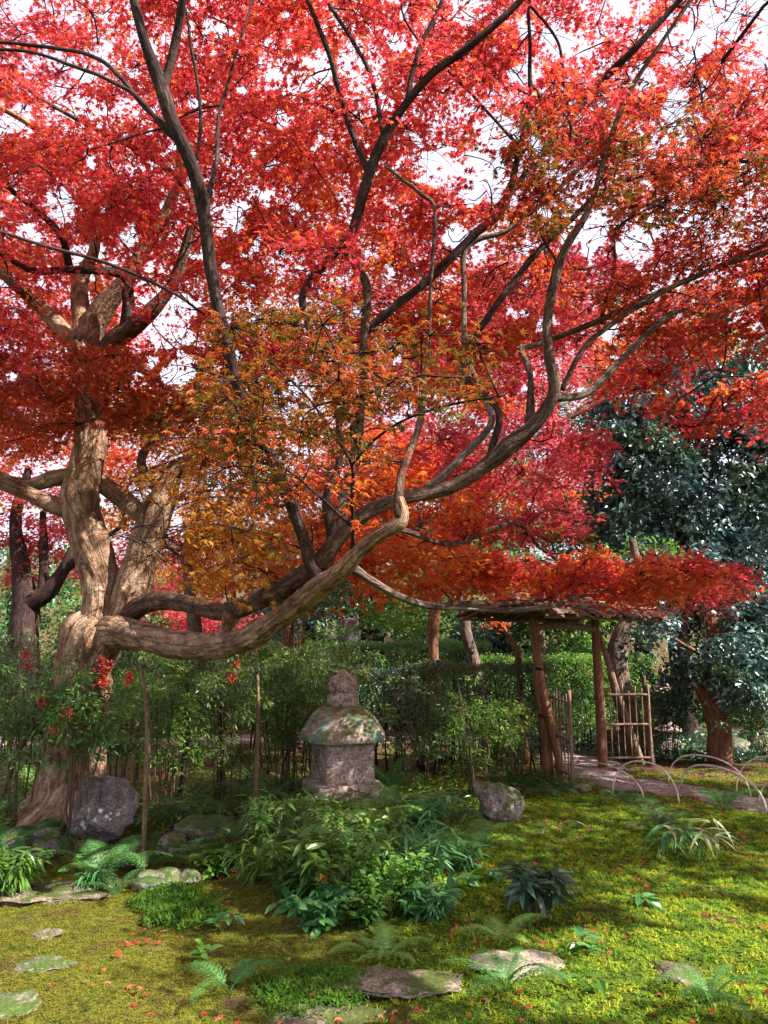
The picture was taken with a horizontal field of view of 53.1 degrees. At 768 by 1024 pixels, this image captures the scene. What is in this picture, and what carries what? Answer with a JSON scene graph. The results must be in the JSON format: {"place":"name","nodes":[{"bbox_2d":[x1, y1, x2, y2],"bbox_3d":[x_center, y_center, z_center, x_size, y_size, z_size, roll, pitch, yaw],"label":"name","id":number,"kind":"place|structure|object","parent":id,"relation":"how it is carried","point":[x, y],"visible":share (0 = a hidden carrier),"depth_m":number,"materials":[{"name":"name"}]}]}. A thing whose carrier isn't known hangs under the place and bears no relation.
{"place":"outdoors","nodes":[
{"label":"outdoors","id":0,"kind":"place"},
{"bbox_2d":[0,567,767,1023],"bbox_3d":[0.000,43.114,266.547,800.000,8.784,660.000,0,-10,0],"label":"ground","id":1,"kind":"structure","parent":0,"point":[54,873],"depth_m":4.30,"materials":[{"name":"plant"}]},
{"bbox_2d":[0,989,40,1019],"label":"stepping stone","id":2,"kind":"object","parent":1,"relation":"on","point":[25,1001],"visible":0.98,"depth_m":3.37,"materials":[{"name":"stone"}]},
{"bbox_2d":[0,632,49,775],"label":"nandina shrub","id":3,"kind":"object","parent":1,"relation":"on","point":[26,652],"visible":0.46,"depth_m":7.79,"materials":[{"name":"green plant"}]},
{"bbox_2d":[0,843,54,897],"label":"leafy plant","id":4,"kind":"object","parent":1,"relation":"on","point":[14,872],"visible":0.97,"depth_m":4.96,"materials":[{"name":"green plant"}]},
{"bbox_2d":[0,542,81,656],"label":"evergreen tree","id":5,"kind":"object","parent":1,"relation":"on","point":[7,602],"visible":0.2,"depth_m":21.42,"materials":[{"name":"green plant"}]},
{"bbox_2d":[0,646,81,825],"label":"nandina shrub","id":6,"kind":"object","parent":1,"relation":"on","point":[10,715],"visible":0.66,"depth_m":6.54,"materials":[{"name":"green plant"}]},
{"bbox_2d":[14,954,76,972],"bbox_3d":[-1.686,2.261,3.829,0.304,0.067,0.167,0,-10,0],"label":"stepping stone","id":7,"kind":"object","parent":1,"relation":"on","point":[44,963],"visible":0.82,"depth_m":3.80,"materials":[{"name":"stone"}]},
{"bbox_2d":[29,827,65,849],"bbox_3d":[-2.721,2.659,6.171,0.289,0.250,0.288,0,-10,0],"label":"stone","id":8,"kind":"object","parent":1,"relation":"on","point":[46,834],"visible":0.53,"depth_m":6.10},
{"bbox_2d":[0,880,110,905],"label":"stepping stone","id":9,"kind":"object","parent":1,"relation":"on","point":[54,892],"visible":0.86,"depth_m":4.91,"materials":[{"name":"stone"}]},
{"bbox_2d":[0,631,126,790],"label":"nandina shrub","id":10,"kind":"object","parent":1,"relation":"on","point":[28,753],"visible":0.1,"depth_m":8.57,"materials":[{"name":"green plant"}]},
{"bbox_2d":[22,645,150,857],"bbox_3d":[-2.521,1.948,6.348,1.006,1.675,1.247,0,-10,0],"label":"nandina shrub","id":11,"kind":"object","parent":1,"relation":"on","point":[98,736],"visible":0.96,"depth_m":6.29,"materials":[{"name":"green plant"}]},
{"bbox_2d":[0,394,182,736],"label":"maple tree","id":12,"kind":"object","parent":1,"relation":"on","point":[29,599],"visible":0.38,"depth_m":14.03,"materials":[{"name":"red plant"}]},
{"bbox_2d":[71,860,116,890],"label":"leafy plant","id":13,"kind":"object","parent":1,"relation":"on","point":[85,878],"visible":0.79,"depth_m":5.09,"materials":[{"name":"teal plant"}]},
{"bbox_2d":[35,834,172,872],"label":"fern","id":14,"kind":"object","parent":1,"relation":"on","point":[112,860],"visible":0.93,"depth_m":5.29,"materials":[{"name":"plant"}]},
{"bbox_2d":[70,775,140,846],"bbox_3d":[-2.301,2.480,6.357,0.539,0.588,0.414,3,-10,-15],"label":"boulder","id":15,"kind":"object","parent":1,"relation":"on","point":[106,813],"visible":0.91,"depth_m":6.24,"materials":[{"name":"stone"}]},
{"bbox_2d":[41,580,185,680],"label":"evergreen tree","id":16,"kind":"object","parent":1,"relation":"on","point":[78,605],"visible":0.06,"depth_m":20.30,"materials":[{"name":"green plant"}]},
{"bbox_2d":[0,192,230,473],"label":"maple tree","id":17,"kind":"object","parent":1,"relation":"on","point":[4,294],"visible":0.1,"depth_m":17.45,"materials":[{"name":"red plant"}]},
{"bbox_2d":[107,649,176,777],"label":"nandina shrub","id":18,"kind":"object","parent":1,"relation":"on","point":[117,748],"visible":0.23,"depth_m":8.55,"materials":[{"name":"green plant"}]},
{"bbox_2d":[138,661,149,870],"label":"sapling","id":19,"kind":"object","parent":1,"relation":"on","point":[146,771],"visible":0.88,"depth_m":5.93,"materials":[{"name":"wood"}]},
{"bbox_2d":[61,541,263,658],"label":"maple tree","id":20,"kind":"object","parent":1,"relation":"on","point":[182,622],"visible":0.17,"depth_m":16.53,"materials":[{"name":"red plant"}]},
{"bbox_2d":[123,878,207,912],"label":"moss","id":21,"kind":"object","parent":1,"relation":"on","point":[160,894],"visible":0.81,"depth_m":4.87,"materials":[{"name":"plant"}]},
{"bbox_2d":[109,651,222,803],"bbox_3d":[-2.183,2.058,7.697,1.162,1.698,1.249,0,-10,0],"label":"nandina shrub","id":22,"kind":"object","parent":1,"relation":"on","point":[166,726],"visible":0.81,"depth_m":7.62,"materials":[{"name":"green plant"}]},
{"bbox_2d":[134,796,215,824],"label":"fern","id":23,"kind":"object","parent":1,"relation":"on","point":[173,810],"visible":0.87,"depth_m":6.63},
{"bbox_2d":[1,658,353,730],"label":"hedge","id":24,"kind":"object","parent":1,"relation":"on","point":[204,714],"visible":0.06,"depth_m":14.36,"materials":[{"name":"green plant"}]},
{"bbox_2d":[139,888,229,933],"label":"moss","id":25,"kind":"object","parent":1,"relation":"on","point":[194,907],"visible":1,"depth_m":4.55,"materials":[{"name":"plant"}]},
{"bbox_2d":[172,814,226,840],"bbox_3d":[-1.552,2.649,6.459,0.492,0.182,0.442,0,-10,0],"label":"stone","id":26,"kind":"object","parent":1,"relation":"on","point":[197,829],"visible":0.69,"depth_m":6.31,"materials":[{"name":"stone"}]},
{"bbox_2d":[150,629,260,762],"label":"nandina shrub","id":27,"kind":"object","parent":1,"relation":"on","point":[206,668],"visible":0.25,"depth_m":10.39,"materials":[{"name":"green plant"}]},
{"bbox_2d":[176,833,248,881],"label":"leafy plant","id":28,"kind":"object","parent":1,"relation":"on","point":[208,865],"visible":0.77,"depth_m":5.76,"materials":[{"name":"green plant"}]},
{"bbox_2d":[179,811,258,853],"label":"fern","id":29,"kind":"object","parent":1,"relation":"on","point":[236,832],"visible":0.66,"depth_m":6.11,"materials":[{"name":"plant"}]},
{"bbox_2d":[160,630,286,799],"bbox_3d":[-1.661,2.090,7.880,1.303,1.738,1.308,0,-10,0],"label":"nandina shrub","id":30,"kind":"object","parent":1,"relation":"on","point":[236,752],"visible":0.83,"depth_m":7.87,"materials":[{"name":"green plant"}]},
{"bbox_2d":[184,958,283,1000],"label":"fern","id":31,"kind":"object","parent":1,"relation":"on","point":[242,971],"visible":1,"depth_m":3.57,"materials":[{"name":"plant"}]},
{"bbox_2d":[0,861,496,1023],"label":"moss","id":32,"kind":"object","parent":1,"relation":"on","point":[138,949],"visible":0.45,"depth_m":4.01,"materials":[{"name":"green plant"}]},
{"bbox_2d":[211,839,293,885],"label":"leafy plant","id":33,"kind":"object","parent":1,"relation":"on","point":[243,860],"visible":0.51,"depth_m":5.15,"materials":[{"name":"green plant"}]},
{"bbox_2d":[253,675,259,801],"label":"sapling","id":34,"kind":"object","parent":1,"relation":"on","point":[256,763],"visible":0.78,"depth_m":7.13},
{"bbox_2d":[206,777,322,810],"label":"fern","id":35,"kind":"object","parent":1,"relation":"on","point":[273,791],"visible":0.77,"depth_m":7.28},
{"bbox_2d":[225,787,325,855],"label":"leafy plant","id":36,"kind":"object","parent":1,"relation":"on","point":[266,820],"visible":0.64,"depth_m":5.75,"materials":[{"name":"green plant"}]},
{"bbox_2d":[242,832,330,898],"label":"leafy plant","id":37,"kind":"object","parent":1,"relation":"on","point":[280,855],"visible":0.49,"depth_m":4.84,"materials":[{"name":"green plant"}]},
{"bbox_2d":[227,630,355,764],"bbox_3d":[-1.268,2.546,10.633,1.791,1.857,1.893,0,-10,0],"label":"nandina shrub","id":38,"kind":"object","parent":1,"relation":"on","point":[278,644],"visible":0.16,"depth_m":10.55,"materials":[{"name":"green plant"}]},
{"bbox_2d":[235,616,348,792],"bbox_3d":[-0.965,2.077,8.369,1.252,1.934,1.236,-3,-10,15],"label":"nandina shrub","id":39,"kind":"object","parent":1,"relation":"on","point":[294,716],"visible":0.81,"depth_m":8.26,"materials":[{"name":"green plant"}]},
{"bbox_2d":[235,517,360,676],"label":"evergreen tree","id":40,"kind":"object","parent":1,"relation":"on","point":[266,610],"visible":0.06,"depth_m":18.62,"materials":[{"name":"green plant"}]},
{"bbox_2d":[0,741,600,847],"bbox_3d":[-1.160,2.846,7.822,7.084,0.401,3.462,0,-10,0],"label":"undergrowth","id":41,"kind":"object","parent":1,"relation":"on","point":[417,783],"visible":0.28,"depth_m":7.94,"materials":[{"name":"green plant"}]},
{"bbox_2d":[249,637,358,788],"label":"nandina shrub","id":42,"kind":"object","parent":1,"relation":"on","point":[303,701],"visible":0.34,"depth_m":8.59,"materials":[{"name":"green plant"}]},
{"bbox_2d":[254,801,360,883],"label":"leafy plant","id":43,"kind":"object","parent":1,"relation":"on","point":[321,824],"visible":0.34,"depth_m":5.33,"materials":[{"name":"green plant"}]},
{"bbox_2d":[244,956,377,1022],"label":"moss","id":44,"kind":"object","parent":1,"relation":"on","point":[304,987],"visible":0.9,"depth_m":3.51,"materials":[{"name":"plant"}]},
{"bbox_2d":[278,880,357,937],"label":"leafy plant","id":45,"kind":"object","parent":1,"relation":"on","point":[317,914],"visible":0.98,"depth_m":4.27,"materials":[{"name":"teal plant"}]},
{"bbox_2d":[264,1002,385,1023],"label":"stepping stone","id":46,"kind":"object","parent":1,"relation":"on","point":[356,1014],"visible":0.7,"depth_m":3.30,"materials":[{"name":"stone"}]},
{"bbox_2d":[282,814,391,907],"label":"leafy plant","id":47,"kind":"object","parent":1,"relation":"on","point":[300,852],"visible":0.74,"depth_m":4.63,"materials":[{"name":"green plant"}]},
{"bbox_2d":[246,573,436,749],"bbox_3d":[-0.435,2.294,12.386,3.758,2.920,2.000,4,-10,-20],"label":"maple tree","id":48,"kind":"object","parent":1,"relation":"on","point":[327,602],"visible":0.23,"depth_m":12.19,"materials":[{"name":"red plant"}]},
{"bbox_2d":[299,669,384,803],"bbox_3d":[-0.419,2.240,7.731,0.800,1.289,0.807,4,-11,-23],"label":"stone lantern","id":49,"kind":"object","parent":1,"relation":"on","point":[342,732],"visible":0.94,"depth_m":7.48,"materials":[{"name":"stone"}]},
{"bbox_2d":[285,614,399,717],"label":"nandina shrub","id":50,"kind":"object","parent":1,"relation":"on","point":[361,657],"visible":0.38,"depth_m":10.81,"materials":[{"name":"green plant"}]},
{"bbox_2d":[301,800,415,890],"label":"leafy plant","id":51,"kind":"object","parent":1,"relation":"on","point":[354,854],"visible":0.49,"depth_m":5.05,"materials":[{"name":"green plant"}]},
{"bbox_2d":[324,868,394,932],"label":"leafy plant","id":52,"kind":"object","parent":1,"relation":"on","point":[366,899],"visible":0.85,"depth_m":4.35,"materials":[{"name":"green plant"}]},
{"bbox_2d":[305,810,417,881],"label":"leafy plant","id":53,"kind":"object","parent":1,"relation":"on","point":[392,845],"visible":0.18,"depth_m":5.24,"materials":[{"name":"teal plant"}]},
{"bbox_2d":[307,497,445,706],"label":"evergreen tree","id":54,"kind":"object","parent":1,"relation":"on","point":[375,632],"visible":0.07,"depth_m":16.96,"materials":[{"name":"green plant"}]},
{"bbox_2d":[329,798,428,836],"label":"fern","id":55,"kind":"object","parent":1,"relation":"on","point":[367,804],"visible":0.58,"depth_m":6.15,"materials":[{"name":"plant"}]},
{"bbox_2d":[0,0,767,849],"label":"maple tree","id":56,"kind":"object","parent":1,"relation":"on","point":[92,372],"visible":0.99,"depth_m":5.67,"materials":[{"name":"red plant"}]},
{"bbox_2d":[0,670,767,728],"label":"undergrowth","id":57,"kind":"object","parent":1,"relation":"on","point":[591,700],"visible":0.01,"depth_m":16.14,"materials":[{"name":"green plant"}]},
{"bbox_2d":[0,729,767,789],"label":"fallen leaves","id":58,"kind":"object","parent":1,"relation":"on","point":[475,767],"visible":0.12,"depth_m":9.73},
{"bbox_2d":[227,657,552,775],"bbox_3d":[0.075,2.576,9.720,4.054,1.464,0.718,0,-10,0],"label":"hedge","id":59,"kind":"object","parent":1,"relation":"on","point":[449,666],"visible":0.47,"depth_m":9.59,"materials":[{"name":"green plant"}]},
{"bbox_2d":[344,838,438,919],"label":"leafy plant","id":60,"kind":"object","parent":1,"relation":"on","point":[395,868],"visible":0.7,"depth_m":4.57,"materials":[{"name":"green plant"}]},
{"bbox_2d":[356,920,430,962],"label":"fern","id":61,"kind":"object","parent":1,"relation":"on","point":[394,947],"visible":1,"depth_m":3.94,"materials":[{"name":"plant"}]},
{"bbox_2d":[297,637,496,729],"bbox_3d":[0.237,3.257,14.548,3.802,1.795,1.160,0,-10,0],"label":"hedge","id":62,"kind":"object","parent":1,"relation":"on","point":[418,642],"visible":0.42,"depth_m":14.23,"materials":[{"name":"green plant"}]},
{"bbox_2d":[332,965,462,998],"bbox_3d":[0.071,2.206,3.602,0.618,0.073,0.360,0,-10,0],"label":"stepping stone","id":63,"kind":"object","parent":1,"relation":"on","point":[386,981],"visible":0.94,"depth_m":3.54,"materials":[{"name":"stone"}]},
{"bbox_2d":[364,781,445,818],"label":"fern","id":64,"kind":"object","parent":1,"relation":"on","point":[394,794],"visible":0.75,"depth_m":6.74,"materials":[{"name":"plant"}]},
{"bbox_2d":[50,768,767,1023],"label":"fallen leaves","id":65,"kind":"object","parent":1,"relation":"on","point":[339,1019],"visible":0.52,"depth_m":4.39,"materials":[{"name":"plant"}]},
{"bbox_2d":[268,414,557,768],"bbox_3d":[0.233,0.900,10.742,4.143,5.096,3.302,0,-10,0],"label":"maple tree","id":66,"kind":"object","parent":1,"relation":"on","point":[432,629],"visible":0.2,"depth_m":10.47,"materials":[{"name":"orange plant"}]},
{"bbox_2d":[357,670,470,791],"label":"nandina shrub","id":67,"kind":"object","parent":1,"relation":"on","point":[426,702],"visible":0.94,"depth_m":8.54,"materials":[{"name":"green plant"}]},
{"bbox_2d":[371,808,469,889],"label":"leafy plant","id":68,"kind":"object","parent":1,"relation":"on","point":[416,847],"visible":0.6,"depth_m":5.08,"materials":[{"name":"teal plant"}]},
{"bbox_2d":[358,570,490,692],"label":"evergreen tree","id":69,"kind":"object","parent":1,"relation":"on","point":[409,638],"visible":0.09,"depth_m":17.67,"materials":[{"name":"green plant"}]},
{"bbox_2d":[386,789,466,839],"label":"leafy plant","id":70,"kind":"object","parent":1,"relation":"on","point":[438,803],"visible":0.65,"depth_m":6.17,"materials":[{"name":"teal plant"}]},
{"bbox_2d":[395,879,464,924],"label":"leafy plant","id":71,"kind":"object","parent":1,"relation":"on","point":[433,902],"visible":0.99,"depth_m":4.48,"materials":[{"name":"teal plant"}]},
{"bbox_2d":[427,833,492,873],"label":"leafy plant","id":72,"kind":"object","parent":1,"relation":"on","point":[462,864],"visible":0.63,"depth_m":5.44,"materials":[{"name":"teal plant"}]},
{"bbox_2d":[375,402,549,646],"bbox_3d":[2.090,0.586,23.148,5.378,8.167,4.443,4,-10,-20],"label":"tree","id":73,"kind":"object","parent":1,"relation":"on","point":[461,417],"visible":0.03,"depth_m":22.95,"materials":[{"name":"red plant"}]},
{"bbox_2d":[422,671,523,792],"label":"nandina shrub","id":74,"kind":"object","parent":1,"relation":"on","point":[470,741],"visible":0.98,"depth_m":8.56,"materials":[{"name":"green plant"}]},
{"bbox_2d":[420,818,529,854],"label":"fern","id":75,"kind":"object","parent":1,"relation":"on","point":[478,839],"visible":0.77,"depth_m":5.88,"materials":[{"name":"plant"}]},
{"bbox_2d":[277,244,677,758],"bbox_3d":[1.677,-0.439,12.307,7.198,8.317,4.602,0,-10,0],"label":"maple tree","id":76,"kind":"object","parent":1,"relation":"on","point":[471,651],"visible":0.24,"depth_m":11.65,"materials":[{"name":"red plant"}]},
{"bbox_2d":[412,583,561,705],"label":"evergreen tree","id":77,"kind":"object","parent":1,"relation":"on","point":[500,642],"visible":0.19,"depth_m":16.11,"materials":[{"name":"green plant"}]},
{"bbox_2d":[473,779,523,821],"bbox_3d":[1.057,2.672,7.059,0.478,0.412,0.363,0,-10,0],"label":"rock","id":78,"kind":"object","parent":1,"relation":"on","point":[499,801],"visible":0.82,"depth_m":6.97,"materials":[{"name":"stone"}]},
{"bbox_2d":[458,913,545,944],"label":"fern","id":79,"kind":"object","parent":1,"relation":"on","point":[498,928],"visible":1,"depth_m":4.13,"materials":[{"name":"plant"}]},
{"bbox_2d":[436,946,571,996],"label":"fern","id":80,"kind":"object","parent":1,"relation":"on","point":[510,975],"visible":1,"depth_m":3.57,"materials":[{"name":"plant"}]},
{"bbox_2d":[480,617,531,763],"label":"slim tree","id":81,"kind":"object","parent":1,"relation":"on","point":[515,647],"visible":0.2,"depth_m":10.38,"materials":[{"name":"red plant"}]},
{"bbox_2d":[482,694,549,785],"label":"nandina shrub","id":82,"kind":"object","parent":1,"relation":"on","point":[513,729],"visible":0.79,"depth_m":8.87,"materials":[{"name":"green plant"}]},
{"bbox_2d":[467,949,564,980],"bbox_3d":[0.665,2.275,3.869,0.499,0.071,0.346,5,-11,-26],"label":"stepping stone","id":83,"kind":"object","parent":1,"relation":"on","point":[533,955],"visible":0.61,"depth_m":3.85,"materials":[{"name":"stone"}]},
{"bbox_2d":[492,858,580,927],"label":"evergreen shrub","id":84,"kind":"object","parent":1,"relation":"on","point":[530,888],"visible":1,"depth_m":4.41,"materials":[{"name":"green plant"}]},
{"bbox_2d":[455,587,672,788],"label":"garden gate","id":85,"kind":"structure","parent":1,"relation":"on","point":[548,620],"depth_m":9.54,"materials":[{"name":"brown wood"}]},
{"bbox_2d":[479,649,662,747],"bbox_3d":[2.923,3.005,12.310,2.964,1.594,1.052,0,-10,0],"label":"hedge","id":86,"kind":"object","parent":1,"relation":"on","point":[568,656],"visible":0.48,"depth_m":12.01,"materials":[{"name":"green plant"}]},
{"bbox_2d":[484,575,659,716],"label":"evergreen tree","id":87,"kind":"object","parent":1,"relation":"on","point":[573,640],"visible":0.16,"depth_m":15.62,"materials":[{"name":"green plant"}]},
{"bbox_2d":[499,387,676,648],"bbox_3d":[6.570,0.314,24.316,6.454,9.067,4.812,0,-10,0],"label":"tree","id":88,"kind":"object","parent":1,"relation":"on","point":[577,421],"visible":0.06,"depth_m":24.36,"materials":[{"name":"red plant"}]},
{"bbox_2d":[551,497,720,702],"bbox_3d":[6.022,1.742,17.941,4.516,5.358,3.491,0,-10,0],"label":"evergreen tree","id":89,"kind":"object","parent":1,"relation":"on","point":[636,649],"visible":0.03,"depth_m":17.48,"materials":[{"name":"green plant"}]},
{"bbox_2d":[577,532,697,755],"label":"evergreen tree","id":90,"kind":"object","parent":1,"relation":"on","point":[621,671],"visible":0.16,"depth_m":11.33,"materials":[{"name":"green plant"}]},
{"bbox_2d":[511,725,767,763],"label":"undergrowth","id":91,"kind":"object","parent":1,"relation":"on","point":[747,755],"visible":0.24,"depth_m":11.10,"materials":[{"name":"green plant"}]},
{"bbox_2d":[535,331,767,739],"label":"evergreen tree","id":92,"kind":"object","parent":1,"relation":"on","point":[640,464],"visible":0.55,"depth_m":13.19,"materials":[{"name":"green plant"}]},
{"bbox_2d":[606,797,703,837],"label":"fern","id":93,"kind":"object","parent":1,"relation":"on","point":[662,820],"visible":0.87,"depth_m":6.62,"materials":[{"name":"plant"}]},
{"bbox_2d":[630,688,701,760],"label":"nandina shrub","id":94,"kind":"object","parent":1,"relation":"on","point":[664,738],"visible":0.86,"depth_m":10.82,"materials":[{"name":"green plant"}]},
{"bbox_2d":[653,960,705,986],"bbox_3d":[1.447,2.269,3.761,0.224,0.067,0.299,0,-10,0],"label":"stepping stone","id":95,"kind":"object","parent":1,"relation":"on","point":[661,965],"visible":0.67,"depth_m":3.76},
{"bbox_2d":[612,541,767,763],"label":"evergreen tree","id":96,"kind":"object","parent":1,"relation":"on","point":[726,643],"visible":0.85,"depth_m":10.44,"materials":[{"name":"green plant"}]},
{"bbox_2d":[637,814,742,864],"bbox_3d":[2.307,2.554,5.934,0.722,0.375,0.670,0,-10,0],"label":"bamboo grass","id":97,"kind":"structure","parent":1,"relation":"on","point":[666,838],"depth_m":5.87,"materials":[{"name":"teal plant"}]},
{"bbox_2d":[653,963,767,1018],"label":"fern","id":98,"kind":"object","parent":1,"relation":"on","point":[714,984],"visible":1,"depth_m":3.43,"materials":[{"name":"plant"}]},
{"bbox_2d":[684,788,764,811],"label":"fern","id":99,"kind":"object","parent":1,"relation":"on","point":[731,797],"visible":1,"depth_m":7.45,"materials":[{"name":"plant"}]},
{"bbox_2d":[689,662,767,767],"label":"nandina shrub","id":100,"kind":"object","parent":1,"relation":"on","point":[756,732],"visible":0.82,"depth_m":9.94,"materials":[{"name":"green plant"}]},
{"bbox_2d":[703,142,767,463],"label":"maple tree","id":101,"kind":"object","parent":1,"relation":"on","point":[764,419],"visible":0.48,"depth_m":8.54,"materials":[{"name":"red plant"}]},
{"bbox_2d":[0,734,767,812],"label":"path","id":102,"kind":"structure","parent":0,"point":[583,768],"depth_m":8.87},
{"bbox_2d":[22,367,380,742],"bbox_3d":[-3.042,0.548,13.508,6.656,6.699,3.525,0,-10,0],"label":"maple tree","id":103,"kind":"object","parent":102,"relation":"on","point":[194,622],"visible":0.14,"depth_m":12.99,"materials":[{"name":"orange plant"}]},
{"bbox_2d":[0,0,767,566],"label":"sky","id":104,"kind":"structure","parent":0,"point":[623,6],"materials":[{"name":"white"}]},
{"bbox_2d":[352,519,626,689],"bbox_3d":[1.817,2.010,13.191,4.786,3.779,2.590,0,-10,0],"label":"maple tree","id":105,"kind":"object","parent":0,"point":[418,621],"visible":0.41,"depth_m":13.05,"materials":[{"name":"plant"}]},
{"bbox_2d":[549,681,609,753],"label":"nandina shrub","id":106,"kind":"object","parent":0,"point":[577,722],"visible":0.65,"depth_m":11.17,"materials":[{"name":"green plant"}]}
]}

